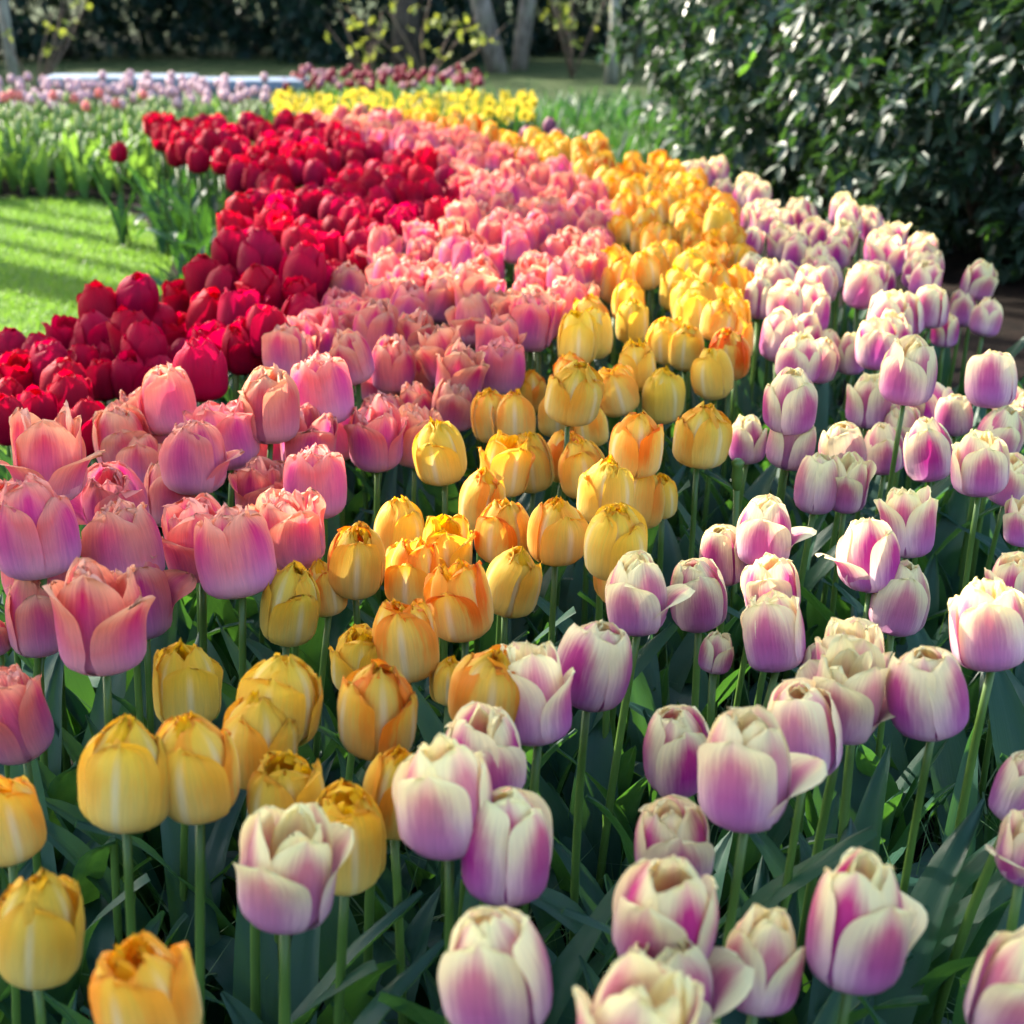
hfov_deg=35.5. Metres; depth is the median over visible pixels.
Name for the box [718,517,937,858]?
purple tulip
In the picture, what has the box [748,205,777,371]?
purple tulip
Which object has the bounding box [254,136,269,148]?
red tulip
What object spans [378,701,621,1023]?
purple tulip
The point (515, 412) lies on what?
yellow tulip
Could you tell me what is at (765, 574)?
purple tulip
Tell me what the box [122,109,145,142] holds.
budding tulip
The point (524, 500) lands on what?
leafy shoot
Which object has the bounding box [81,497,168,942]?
pink tulip
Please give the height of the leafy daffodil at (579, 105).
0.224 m
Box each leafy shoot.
[0,450,11,478]
[0,573,12,655]
[0,592,24,669]
[0,611,133,742]
[0,758,149,1023]
[0,764,4,896]
[0,857,32,1022]
[0,910,165,1023]
[7,828,152,1012]
[8,656,100,687]
[22,635,182,693]
[31,652,64,691]
[31,990,93,1023]
[38,603,177,977]
[45,797,239,947]
[61,990,76,1023]
[74,751,336,941]
[75,671,126,805]
[79,525,85,531]
[100,620,253,676]
[112,632,321,913]
[147,250,190,280]
[150,264,183,288]
[156,231,216,258]
[157,229,211,258]
[160,816,230,1023]
[164,245,204,279]
[165,544,330,625]
[174,166,197,194]
[176,594,258,687]
[180,210,213,231]
[181,170,212,191]
[187,226,209,254]
[189,921,443,1023]
[197,169,212,194]
[213,491,234,503]
[214,397,234,504]
[215,489,222,505]
[221,680,423,787]
[224,385,232,401]
[226,702,389,857]
[233,609,333,685]
[246,638,337,731]
[289,599,363,676]
[312,630,529,749]
[317,677,442,849]
[335,748,433,946]
[336,624,350,701]
[344,410,372,525]
[346,448,468,521]
[352,501,371,523]
[353,939,444,1023]
[354,467,371,494]
[359,490,544,568]
[367,868,460,1023]
[369,468,475,522]
[372,595,458,655]
[375,859,460,960]
[381,469,434,601]
[381,493,530,661]
[397,466,479,492]
[412,683,565,920]
[415,606,557,788]
[416,655,447,728]
[421,481,475,555]
[440,623,677,933]
[447,557,532,660]
[453,555,595,644]
[456,831,740,964]
[459,468,473,494]
[461,888,499,916]
[464,427,471,444]
[467,431,548,471]
[470,441,480,451]
[507,497,575,575]
[507,606,575,644]
[511,907,744,1023]
[516,493,523,502]
[524,565,567,642]
[535,414,602,445]
[537,596,750,721]
[541,613,548,631]
[543,486,550,503]
[547,782,629,978]
[548,743,722,843]
[556,485,698,548]
[557,586,731,707]
[561,635,661,831]
[561,855,930,1023]
[568,465,689,621]
[573,715,616,773]
[585,794,804,932]
[600,432,704,542]
[607,450,699,533]
[621,701,813,856]
[654,464,776,561]
[658,519,712,660]
[658,626,678,657]
[659,591,744,717]
[665,385,779,529]
[678,520,729,606]
[680,514,851,591]
[685,397,763,478]
[698,430,822,499]
[701,371,751,422]
[702,469,820,602]
[702,632,896,707]
[716,473,875,566]
[716,791,930,1023]
[721,877,1013,1023]
[724,602,817,687]
[725,423,769,497]
[727,605,984,821]
[749,385,870,431]
[749,680,768,705]
[754,463,834,562]
[776,682,953,874]
[786,475,887,531]
[788,742,955,865]
[789,818,996,908]
[791,648,987,823]
[797,983,967,1023]
[800,584,949,646]
[807,798,985,1023]
[816,524,855,618]
[829,489,970,627]
[833,582,983,817]
[839,409,978,487]
[840,551,938,644]
[856,889,1023,1023]
[863,368,980,429]
[896,555,1015,674]
[896,627,983,894]
[898,406,979,506]
[903,436,951,490]
[913,777,998,835]
[937,507,1007,564]
[937,550,1015,596]
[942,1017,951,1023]
[958,525,1012,556]
[960,665,988,716]
[979,407,1023,455]
[983,670,1023,770]
[991,501,1010,554]
[992,865,1011,902]
[999,753,1008,762]
[1005,669,1023,707]
[1015,661,1023,708]
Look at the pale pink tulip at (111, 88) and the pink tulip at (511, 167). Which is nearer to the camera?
the pink tulip at (511, 167)
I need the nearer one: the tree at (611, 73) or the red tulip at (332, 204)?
the red tulip at (332, 204)
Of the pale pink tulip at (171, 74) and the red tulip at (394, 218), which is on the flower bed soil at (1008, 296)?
the red tulip at (394, 218)
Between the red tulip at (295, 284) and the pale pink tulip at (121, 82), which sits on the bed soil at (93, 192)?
the pale pink tulip at (121, 82)
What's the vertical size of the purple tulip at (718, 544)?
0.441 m
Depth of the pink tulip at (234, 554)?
1.58 m
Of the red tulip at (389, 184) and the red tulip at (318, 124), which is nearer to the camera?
the red tulip at (389, 184)
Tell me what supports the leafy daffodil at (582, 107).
on the ground at (550, 74)
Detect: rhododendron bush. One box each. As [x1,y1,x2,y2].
[595,0,878,172]
[638,0,1023,228]
[736,0,1023,284]
[852,1,1022,176]
[925,0,1023,243]
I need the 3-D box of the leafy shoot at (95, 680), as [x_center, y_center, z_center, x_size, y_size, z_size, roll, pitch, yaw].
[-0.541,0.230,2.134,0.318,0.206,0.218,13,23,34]
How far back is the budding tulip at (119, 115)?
7.94 m
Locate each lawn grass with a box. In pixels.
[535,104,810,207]
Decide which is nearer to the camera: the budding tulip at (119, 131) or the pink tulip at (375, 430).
the pink tulip at (375, 430)
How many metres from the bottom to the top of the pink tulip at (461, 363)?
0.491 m
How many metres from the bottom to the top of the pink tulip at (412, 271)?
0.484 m
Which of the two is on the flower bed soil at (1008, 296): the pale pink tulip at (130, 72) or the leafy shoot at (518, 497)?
the leafy shoot at (518, 497)
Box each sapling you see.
[0,0,91,92]
[324,9,387,80]
[345,0,505,84]
[540,0,609,77]
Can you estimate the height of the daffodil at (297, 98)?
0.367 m
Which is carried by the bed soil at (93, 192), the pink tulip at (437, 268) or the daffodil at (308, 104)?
the daffodil at (308, 104)
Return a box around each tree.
[0,0,18,91]
[391,0,422,68]
[470,0,508,72]
[511,0,535,70]
[603,0,619,84]
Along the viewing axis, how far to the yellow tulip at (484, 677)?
1.31 m
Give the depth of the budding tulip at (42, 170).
7.25 m
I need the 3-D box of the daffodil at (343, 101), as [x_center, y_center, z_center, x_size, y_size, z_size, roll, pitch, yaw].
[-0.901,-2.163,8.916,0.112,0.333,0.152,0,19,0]
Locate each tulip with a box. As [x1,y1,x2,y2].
[0,79,7,121]
[0,92,23,184]
[0,108,23,181]
[0,108,30,184]
[0,116,51,143]
[0,121,41,194]
[0,126,16,190]
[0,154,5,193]
[0,327,26,478]
[0,331,47,449]
[0,337,96,479]
[0,348,30,479]
[0,351,32,389]
[0,377,24,480]
[0,392,23,464]
[0,400,105,772]
[0,461,148,731]
[0,473,81,879]
[0,478,21,670]
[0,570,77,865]
[0,620,10,889]
[0,663,100,1014]
[0,775,206,1023]
[0,867,84,1023]
[2,343,100,480]
[3,72,36,117]
[3,99,30,136]
[3,115,59,158]
[4,578,155,876]
[7,74,18,120]
[7,89,22,149]
[8,102,31,138]
[9,129,52,191]
[11,124,61,195]
[12,90,28,135]
[13,105,23,129]
[15,76,30,119]
[15,101,59,140]
[15,115,54,164]
[16,81,33,114]
[16,384,91,465]
[18,99,56,115]
[21,91,29,123]
[21,108,52,141]
[23,103,51,142]
[23,112,49,186]
[24,121,59,192]
[25,92,48,126]
[26,92,72,125]
[26,93,35,116]
[29,105,54,169]
[30,87,38,114]
[30,92,52,133]
[30,98,72,171]
[30,114,47,149]
[30,402,194,678]
[31,113,77,176]
[33,81,50,124]
[37,92,50,121]
[39,75,46,119]
[40,355,86,391]
[42,107,77,182]
[42,314,80,349]
[42,557,187,1023]
[43,123,89,190]
[44,114,73,175]
[45,78,52,86]
[45,637,246,992]
[46,107,93,148]
[46,119,101,193]
[46,121,66,196]
[46,367,94,467]
[47,90,91,162]
[47,106,58,147]
[48,90,74,127]
[54,80,64,112]
[54,555,236,889]
[59,115,97,193]
[61,76,77,125]
[63,120,103,184]
[66,79,102,114]
[66,83,81,120]
[66,118,109,199]
[68,93,82,158]
[69,335,74,347]
[70,396,105,557]
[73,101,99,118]
[74,84,114,119]
[74,92,81,112]
[74,308,110,403]
[76,112,100,187]
[76,279,116,317]
[77,100,121,187]
[77,118,126,180]
[77,713,169,937]
[78,123,143,196]
[79,90,90,135]
[79,119,140,194]
[80,105,106,139]
[80,749,324,1023]
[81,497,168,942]
[82,113,106,146]
[83,81,99,122]
[83,141,137,246]
[85,89,94,135]
[85,358,221,496]
[88,81,96,117]
[88,688,377,1023]
[89,930,202,1023]
[90,95,111,140]
[90,101,109,133]
[90,110,105,127]
[93,80,100,121]
[93,111,125,148]
[95,88,108,143]
[96,92,107,141]
[97,70,106,117]
[97,81,109,126]
[97,84,126,132]
[97,337,115,361]
[98,85,135,127]
[98,109,138,173]
[101,130,145,188]
[104,104,111,146]
[105,114,142,145]
[106,304,149,356]
[108,117,142,174]
[109,108,146,180]
[110,104,146,153]
[110,348,151,400]
[111,87,120,120]
[111,98,133,183]
[112,492,220,728]
[113,389,168,443]
[114,122,196,251]
[116,116,139,190]
[116,271,233,380]
[116,433,196,636]
[118,102,195,175]
[119,80,128,119]
[119,98,125,114]
[120,77,135,130]
[121,318,167,535]
[122,106,128,141]
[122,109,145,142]
[123,73,137,116]
[124,112,185,227]
[125,116,142,147]
[127,69,137,110]
[127,127,201,259]
[128,110,146,177]
[128,137,157,197]
[129,92,141,134]
[132,121,212,253]
[133,121,145,188]
[133,125,171,254]
[134,105,153,177]
[134,125,166,226]
[135,363,196,620]
[136,89,155,119]
[136,92,142,133]
[136,137,195,262]
[137,87,143,115]
[138,111,192,212]
[139,90,147,135]
[141,79,147,91]
[141,145,160,176]
[143,71,166,107]
[143,134,223,230]
[143,353,172,534]
[143,460,215,643]
[146,79,154,88]
[146,95,183,117]
[146,98,152,139]
[146,135,161,183]
[150,302,178,328]
[151,95,156,110]
[154,136,210,241]
[155,83,162,108]
[157,710,424,1023]
[158,418,263,688]
[159,87,169,114]
[160,108,167,172]
[161,95,166,108]
[161,278,190,312]
[162,311,186,346]
[166,78,173,86]
[166,86,174,104]
[166,114,175,183]
[166,116,192,232]
[166,141,218,268]
[167,71,185,112]
[167,121,196,238]
[168,336,190,360]
[170,127,223,247]
[172,87,179,96]
[172,336,227,495]
[173,97,182,112]
[175,119,220,214]
[175,127,220,237]
[175,146,232,255]
[177,399,259,660]
[178,74,186,114]
[178,124,223,240]
[179,80,216,114]
[182,130,218,215]
[182,254,219,296]
[183,97,189,107]
[184,117,230,205]
[185,87,193,96]
[185,107,191,117]
[185,286,230,405]
[186,143,216,245]
[187,101,230,118]
[187,319,228,490]
[188,95,195,104]
[189,78,196,97]
[189,113,226,207]
[192,75,214,112]
[192,455,337,690]
[193,82,200,101]
[193,82,209,105]
[193,102,200,117]
[193,113,219,189]
[194,77,215,112]
[194,89,211,115]
[194,363,299,654]
[194,502,310,927]
[195,85,205,113]
[199,105,205,113]
[202,96,210,104]
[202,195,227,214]
[203,118,260,195]
[203,142,247,224]
[204,102,210,115]
[205,264,239,398]
[205,653,430,1009]
[209,145,226,243]
[209,154,251,232]
[210,105,229,116]
[211,73,234,113]
[211,79,220,111]
[211,80,247,123]
[211,224,249,395]
[212,130,229,229]
[213,322,307,506]
[215,558,429,878]
[216,208,247,233]
[217,287,269,483]
[218,84,228,116]
[218,89,225,117]
[220,79,239,118]
[220,90,229,121]
[220,123,243,137]
[220,319,263,506]
[220,778,385,1023]
[221,135,243,193]
[223,623,427,945]
[224,89,233,122]
[225,191,253,220]
[226,159,245,192]
[227,303,286,493]
[228,91,244,121]
[228,371,232,389]
[230,94,238,122]
[233,86,271,122]
[233,88,253,145]
[233,803,353,1023]
[234,134,251,148]
[234,263,282,309]
[235,375,238,399]
[235,443,308,648]
[235,560,366,832]
[237,80,259,112]
[237,227,282,276]
[238,111,257,137]
[239,241,287,387]
[242,160,264,190]
[242,216,253,227]
[243,225,265,235]
[244,188,266,212]
[244,487,347,771]
[245,86,284,116]
[246,144,267,156]
[250,148,266,162]
[253,442,346,720]
[254,85,269,119]
[254,120,275,142]
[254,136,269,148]
[254,206,282,228]
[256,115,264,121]
[256,168,277,189]
[258,129,277,138]
[258,174,295,194]
[259,72,271,123]
[260,92,269,120]
[260,153,292,181]
[260,176,273,196]
[262,135,282,155]
[265,188,281,206]
[267,209,298,247]
[268,193,299,221]
[273,113,290,130]
[275,189,300,310]
[276,124,300,188]
[277,107,294,127]
[279,136,287,143]
[279,139,295,150]
[279,147,290,160]
[279,242,363,405]
[280,402,337,460]
[281,223,317,254]
[281,292,320,326]
[282,275,354,392]
[283,82,290,90]
[284,127,302,189]
[287,157,305,187]
[287,304,355,469]
[289,68,311,93]
[290,79,312,93]
[290,141,309,163]
[290,240,328,261]
[290,349,365,698]
[294,116,314,186]
[294,214,322,231]
[295,72,314,92]
[295,111,315,123]
[295,185,323,220]
[298,75,307,105]
[298,79,325,96]
[300,330,321,353]
[301,136,325,146]
[302,128,319,138]
[303,157,327,186]
[303,181,319,189]
[304,74,318,96]
[305,63,311,76]
[305,143,328,165]
[306,342,312,359]
[308,133,326,148]
[310,84,328,95]
[311,109,323,121]
[312,69,319,92]
[312,74,330,94]
[314,120,327,128]
[315,126,324,138]
[315,229,340,261]
[317,262,362,402]
[318,182,337,195]
[318,192,346,220]
[318,214,345,236]
[319,659,442,1023]
[320,514,580,735]
[321,189,336,197]
[321,286,351,305]
[322,73,332,94]
[322,114,339,149]
[324,120,342,178]
[324,176,341,186]
[325,77,337,94]
[327,148,340,176]
[327,167,335,178]
[327,257,342,267]
[327,520,385,786]
[329,259,365,296]
[329,328,374,526]
[330,68,336,89]
[330,292,364,315]
[332,105,350,121]
[332,127,349,149]
[332,179,346,194]
[334,137,350,152]
[336,82,343,96]
[336,413,373,529]
[337,79,355,100]
[338,130,360,141]
[338,168,350,179]
[338,201,368,228]
[338,312,371,491]
[339,190,365,202]
[339,229,369,404]
[340,64,355,90]
[340,180,367,199]
[341,68,347,93]
[341,120,357,131]
[341,134,356,141]
[341,139,364,166]
[342,158,363,171]
[342,169,360,183]
[343,78,353,93]
[343,116,358,131]
[343,393,408,623]
[344,79,364,88]
[345,72,359,91]
[345,213,370,234]
[345,333,415,517]
[346,147,366,166]
[346,195,369,211]
[346,381,432,508]
[346,536,439,895]
[347,71,366,88]
[347,114,359,130]
[347,244,368,285]
[347,337,489,526]
[347,498,578,715]
[349,598,439,935]
[351,63,369,82]
[352,102,368,118]
[352,222,393,388]
[352,297,398,474]
[353,225,402,395]
[353,252,401,388]
[354,81,368,89]
[354,167,365,173]
[354,351,386,524]
[358,114,368,134]
[358,167,384,193]
[360,390,398,620]
[361,119,379,131]
[361,125,368,141]
[361,280,394,302]
[362,744,553,1023]
[364,68,369,80]
[364,139,384,162]
[364,158,381,169]
[364,185,394,284]
[365,121,379,142]
[366,71,378,92]
[366,344,472,495]
[366,416,466,661]
[367,128,390,152]
[367,160,384,169]
[367,215,378,222]
[368,82,375,94]
[369,78,375,93]
[369,106,387,113]
[369,110,386,121]
[369,197,393,223]
[372,246,410,263]
[374,402,442,602]
[374,495,424,748]
[375,83,388,92]
[375,119,393,133]
[375,644,562,998]
[375,655,458,921]
[376,71,387,88]
[376,163,383,171]
[377,69,408,87]
[378,76,385,89]
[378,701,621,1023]
[379,786,552,1023]
[380,163,402,175]
[380,273,414,288]
[381,177,401,204]
[383,148,396,164]
[384,173,405,180]
[384,208,414,248]
[385,260,431,288]
[386,66,401,87]
[386,148,398,164]
[386,557,578,887]
[387,65,393,92]
[387,65,406,91]
[387,108,402,126]
[388,123,413,149]
[390,279,428,317]
[391,73,399,97]
[391,82,405,99]
[391,201,420,254]
[392,147,415,166]
[392,732,492,1023]
[393,70,421,93]
[394,179,423,203]
[395,131,415,150]
[397,81,411,93]
[397,306,434,346]
[400,256,416,264]
[401,157,414,253]
[402,218,438,253]
[403,119,417,133]
[404,110,414,120]
[406,73,412,92]
[406,235,435,262]
[408,67,424,96]
[408,163,434,183]
[408,199,424,215]
[411,80,430,90]
[412,109,424,121]
[412,323,462,487]
[412,545,542,763]
[413,73,426,95]
[413,75,436,91]
[413,131,422,141]
[414,140,434,153]
[414,145,438,170]
[417,68,447,93]
[417,258,451,324]
[418,120,436,132]
[418,379,478,524]
[418,640,715,1000]
[420,128,439,147]
[420,177,444,204]
[422,108,439,123]
[423,73,436,98]
[423,218,439,242]
[424,195,452,325]
[425,275,458,325]
[427,66,437,90]
[429,76,452,99]
[430,73,453,94]
[431,234,472,394]
[433,148,447,167]
[433,235,447,259]
[433,272,459,281]
[433,279,505,389]
[434,163,456,192]
[435,74,456,92]
[435,77,453,92]
[435,127,452,139]
[435,215,474,242]
[436,116,452,130]
[438,906,551,1023]
[440,134,454,146]
[440,143,458,158]
[442,78,459,94]
[443,71,449,105]
[445,153,451,162]
[445,181,463,200]
[445,199,477,231]
[445,292,495,467]
[446,173,471,188]
[447,67,454,91]
[449,70,463,89]
[449,109,464,124]
[450,158,462,165]
[451,117,457,124]
[451,121,463,131]
[452,259,469,273]
[453,124,469,151]
[453,164,471,176]
[453,264,498,443]
[455,429,551,660]
[456,63,462,70]
[456,78,482,92]
[456,161,478,175]
[457,76,471,96]
[457,147,464,160]
[459,467,617,724]
[460,141,483,159]
[460,184,481,199]
[460,195,481,224]
[460,287,521,448]
[460,396,576,505]
[461,71,465,93]
[462,81,480,93]
[463,131,481,146]
[463,136,486,154]
[463,150,485,170]
[465,113,482,133]
[466,73,472,100]
[466,74,476,92]
[466,236,480,247]
[466,253,533,368]
[466,347,537,469]
[469,185,492,205]
[470,387,504,442]
[470,429,584,645]
[471,68,478,74]
[471,168,487,184]
[472,243,505,279]
[473,171,497,194]
[473,216,502,245]
[473,335,525,552]
[474,388,572,579]
[475,314,527,352]
[476,134,490,154]
[476,199,491,218]
[481,272,544,432]
[482,120,497,134]
[483,122,499,173]
[485,141,516,171]
[488,176,509,285]
[488,207,509,226]
[489,190,515,278]
[492,170,501,177]
[498,160,513,288]
[500,129,505,142]
[500,158,524,179]
[501,133,521,144]
[502,137,517,149]
[502,213,538,250]
[502,227,530,272]
[503,131,516,139]
[503,173,532,203]
[503,203,513,287]
[504,191,590,347]
[505,181,538,280]
[505,185,550,281]
[506,165,527,290]
[506,200,565,349]
[508,170,581,273]
[509,292,556,370]
[511,204,529,219]
[512,162,550,272]
[513,142,529,158]
[514,249,550,376]
[515,145,539,171]
[515,254,558,375]
[517,431,553,517]
[518,196,539,210]
[519,125,529,140]
[520,369,546,412]
[521,282,550,432]
[523,126,540,145]
[523,439,604,635]
[524,496,588,796]
[526,208,556,372]
[526,549,694,890]
[530,252,553,262]
[530,619,631,1001]
[531,137,546,151]
[531,288,565,436]
[534,194,626,245]
[536,133,547,140]
[537,251,585,415]
[538,141,558,158]
[538,185,565,198]
[539,156,547,161]
[539,234,568,371]
[541,156,554,165]
[541,210,569,373]
[541,231,608,372]
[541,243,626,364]
[541,280,599,384]
[542,117,556,134]
[542,502,647,861]
[543,148,559,157]
[544,227,612,363]
[544,359,604,642]
[546,274,587,322]
[548,130,566,143]
[550,154,572,173]
[551,128,563,134]
[551,245,626,347]
[553,350,672,448]
[556,138,571,161]
[556,225,582,350]
[557,310,598,499]
[557,409,608,641]
[563,244,616,367]
[565,206,579,227]
[565,246,604,371]
[571,136,589,150]
[571,142,591,161]
[572,150,590,163]
[572,293,608,314]
[572,454,655,742]
[572,950,716,1023]
[573,157,592,179]
[574,576,715,802]
[576,173,589,183]
[576,206,604,233]
[577,401,745,682]
[577,704,913,1023]
[579,180,584,192]
[579,244,607,287]
[581,305,680,430]
[582,175,607,204]
[583,133,591,139]
[585,192,596,209]
[587,154,599,178]
[587,472,731,698]
[588,130,611,147]
[590,139,610,155]
[590,225,615,360]
[591,410,663,620]
[593,165,610,179]
[594,155,614,173]
[596,149,614,162]
[597,197,613,303]
[598,208,609,228]
[598,264,698,451]
[598,297,648,455]
[598,363,684,474]
[599,317,690,477]
[600,257,634,416]
[603,166,626,246]
[603,176,620,200]
[604,208,626,219]
[604,704,877,956]
[607,212,661,342]
[609,247,706,437]
[610,188,637,364]
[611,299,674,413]
[612,278,691,414]
[612,854,718,960]
[614,557,726,883]
[615,218,670,352]
[615,474,664,746]
[616,241,669,355]
[617,158,639,178]
[618,337,677,488]
[620,177,644,253]
[620,238,681,365]
[621,247,632,264]
[623,296,738,516]
[624,150,642,162]
[625,181,670,254]
[627,936,753,1023]
[630,221,648,254]
[631,250,679,409]
[632,172,646,183]
[634,205,662,312]
[634,552,800,862]
[634,794,714,878]
[635,159,645,176]
[637,195,657,292]
[641,189,671,317]
[642,365,724,563]
[643,172,664,320]
[643,589,805,931]
[645,149,670,174]
[653,209,703,318]
[655,184,687,318]
[656,222,681,368]
[656,229,703,368]
[657,202,701,313]
[657,275,721,424]
[658,205,700,318]
[660,167,675,223]
[662,630,837,912]
[663,159,685,172]
[664,171,676,183]
[664,331,821,523]
[664,347,733,542]
[665,290,707,471]
[666,281,762,462]
[667,279,762,450]
[667,452,837,688]
[668,323,762,525]
[669,171,694,192]
[669,199,686,225]
[674,306,803,499]
[676,258,730,386]
[677,366,879,684]
[678,414,766,631]
[680,296,839,459]
[682,160,693,172]
[685,192,707,219]
[686,177,706,198]
[689,166,708,187]
[689,327,749,514]
[690,251,772,396]
[691,157,712,186]
[693,242,754,338]
[695,493,816,797]
[699,524,746,718]
[700,228,728,247]
[701,186,717,208]
[703,201,733,232]
[703,238,733,348]
[704,190,725,347]
[704,226,764,381]
[706,192,740,344]
[708,154,740,221]
[713,176,766,246]
[714,616,892,944]
[717,263,760,413]
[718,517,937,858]
[719,643,831,880]
[721,221,758,368]
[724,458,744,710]
[725,903,841,1023]
[727,240,758,379]
[728,311,753,457]
[729,207,739,224]
[729,633,894,1023]
[733,179,771,258]
[735,172,758,187]
[736,425,826,683]
[737,451,876,672]
[741,201,761,355]
[743,278,803,483]
[744,242,761,366]
[744,273,772,401]
[747,179,771,202]
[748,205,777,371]
[749,177,761,184]
[749,646,1003,1023]
[752,197,779,257]
[752,263,841,416]
[753,208,793,326]
[753,257,786,404]
[754,219,802,385]
[755,265,838,396]
[756,329,840,422]
[758,259,798,388]
[766,678,929,1023]
[769,311,821,485]
[781,232,811,268]
[786,196,802,211]
[787,332,863,479]
[791,197,817,229]
[793,336,839,526]
[799,215,828,247]
[799,750,1023,1023]
[800,421,866,631]
[801,241,832,265]
[802,282,830,389]
[805,846,927,1023]
[809,254,872,390]
[816,334,948,643]
[817,372,951,554]
[819,315,897,532]
[822,220,832,238]
[824,233,850,326]
[824,416,952,651]
[826,228,891,381]
[828,261,879,426]
[829,191,854,329]
[829,217,860,394]
[832,308,911,531]
[835,199,904,400]
[837,259,959,411]
[838,239,858,336]
[839,205,875,382]
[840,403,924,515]
[847,261,931,384]
[851,485,938,651]
[853,259,890,383]
[856,404,1000,601]
[860,405,1023,591]
[860,429,1009,727]
[862,207,884,241]
[863,234,930,372]
[864,422,903,639]
[865,382,993,566]
[867,289,909,373]
[868,231,937,369]
[868,403,960,503]
[869,559,949,860]
[878,220,926,333]
[886,349,1017,640]
[898,289,924,334]
[901,250,924,288]
[913,249,955,390]
[916,284,951,439]
[918,313,973,486]
[920,551,1023,862]
[930,288,976,387]
[935,393,1023,526]
[942,577,1023,1020]
[957,258,1023,395]
[964,926,1023,1023]
[966,495,1023,808]
[969,296,1023,405]
[983,452,1023,577]
[985,809,1023,932]
[992,386,1023,550]
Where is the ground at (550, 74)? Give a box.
[0,0,1023,258]
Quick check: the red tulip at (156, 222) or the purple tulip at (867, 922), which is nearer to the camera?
the purple tulip at (867, 922)
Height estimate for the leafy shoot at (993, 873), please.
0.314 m
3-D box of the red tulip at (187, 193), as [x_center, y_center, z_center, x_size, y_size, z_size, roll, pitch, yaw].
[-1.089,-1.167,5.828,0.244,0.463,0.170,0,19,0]
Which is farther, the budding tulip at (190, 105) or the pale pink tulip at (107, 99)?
the pale pink tulip at (107, 99)
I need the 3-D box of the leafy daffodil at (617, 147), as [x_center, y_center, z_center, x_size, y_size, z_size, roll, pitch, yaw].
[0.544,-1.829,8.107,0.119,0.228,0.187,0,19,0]
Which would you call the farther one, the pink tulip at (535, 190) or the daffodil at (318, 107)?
the daffodil at (318, 107)
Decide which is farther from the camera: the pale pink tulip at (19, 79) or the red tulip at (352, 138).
the pale pink tulip at (19, 79)
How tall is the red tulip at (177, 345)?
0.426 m
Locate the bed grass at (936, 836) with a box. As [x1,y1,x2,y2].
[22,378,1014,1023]
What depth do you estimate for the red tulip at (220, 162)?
5.00 m
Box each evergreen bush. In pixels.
[0,0,154,43]
[0,0,223,62]
[114,0,326,40]
[124,0,352,58]
[244,0,535,65]
[255,0,465,40]
[441,0,650,56]
[498,0,649,41]
[628,0,806,63]
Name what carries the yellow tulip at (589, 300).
on the flower bed soil at (1008, 296)
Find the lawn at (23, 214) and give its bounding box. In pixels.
[0,200,171,450]
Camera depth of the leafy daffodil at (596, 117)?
9.81 m
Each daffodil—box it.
[263,97,292,117]
[266,97,293,117]
[267,91,306,125]
[267,92,288,104]
[268,96,293,120]
[269,89,285,110]
[269,90,276,121]
[285,95,302,106]
[286,82,296,114]
[289,97,308,116]
[291,97,317,112]
[295,88,322,101]
[296,95,305,112]
[300,93,311,103]
[301,93,314,109]
[307,97,330,109]
[308,103,321,112]
[315,96,331,112]
[316,90,341,109]
[317,87,346,104]
[323,90,335,114]
[324,102,336,114]
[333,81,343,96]
[341,93,372,110]
[341,94,350,103]
[346,83,366,105]
[349,88,362,98]
[357,87,368,96]
[374,95,392,110]
[375,85,392,102]
[375,98,386,108]
[376,87,379,104]
[380,90,392,106]
[390,88,420,105]
[395,82,411,100]
[396,99,415,109]
[405,94,425,113]
[414,91,423,105]
[422,93,437,111]
[427,85,447,102]
[430,99,441,109]
[432,92,458,109]
[437,97,450,117]
[439,88,448,104]
[439,94,459,116]
[441,89,456,102]
[441,102,457,117]
[443,93,480,106]
[452,95,485,110]
[458,88,476,111]
[463,89,482,98]
[463,97,477,120]
[463,99,482,115]
[465,100,498,122]
[470,93,480,104]
[474,92,500,125]
[481,90,495,109]
[484,90,510,104]
[486,94,500,121]
[486,98,515,130]
[490,106,514,127]
[492,89,527,128]
[495,105,519,132]
[497,97,513,130]
[499,85,534,96]
[499,103,522,132]
[502,96,520,133]
[504,90,527,123]
[509,93,521,124]
[510,107,531,132]
[517,99,551,129]
[520,94,546,128]
[520,97,554,129]
[527,86,539,126]
[527,108,542,131]
[537,99,558,117]
[540,94,561,112]
[540,99,551,126]
[541,108,562,124]
[544,90,562,108]
[546,102,563,125]
[552,93,576,120]
[557,93,574,110]
[559,96,579,128]
[559,97,576,124]
[564,105,580,121]
[565,103,584,136]
[566,103,586,126]
[566,106,593,130]
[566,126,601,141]
[567,96,580,116]
[569,84,592,101]
[575,94,590,114]
[577,96,599,120]
[583,97,613,124]
[587,89,601,104]
[591,92,601,109]
[591,104,608,131]
[591,106,606,124]
[593,96,612,113]
[593,96,619,123]
[600,87,617,110]
[601,85,628,106]
[601,94,622,120]
[601,103,621,133]
[607,86,637,116]
[608,94,633,117]
[608,127,636,151]
[609,128,632,162]
[612,90,633,111]
[614,105,625,135]
[617,103,643,132]
[619,107,632,138]
[622,140,650,153]
[629,107,645,133]
[631,127,663,157]
[633,135,669,156]
[633,146,655,162]
[637,128,671,158]
[642,110,656,131]
[644,152,648,176]
[647,109,663,131]
[655,139,681,159]
[658,116,670,130]
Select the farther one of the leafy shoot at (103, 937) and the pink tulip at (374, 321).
the pink tulip at (374, 321)
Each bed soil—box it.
[0,107,485,200]
[4,200,1023,1022]
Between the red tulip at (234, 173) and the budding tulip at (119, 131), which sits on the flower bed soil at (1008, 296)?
the red tulip at (234, 173)
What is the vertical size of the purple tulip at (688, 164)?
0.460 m
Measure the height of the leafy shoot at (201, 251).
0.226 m
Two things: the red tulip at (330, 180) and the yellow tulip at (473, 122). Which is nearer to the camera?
the red tulip at (330, 180)

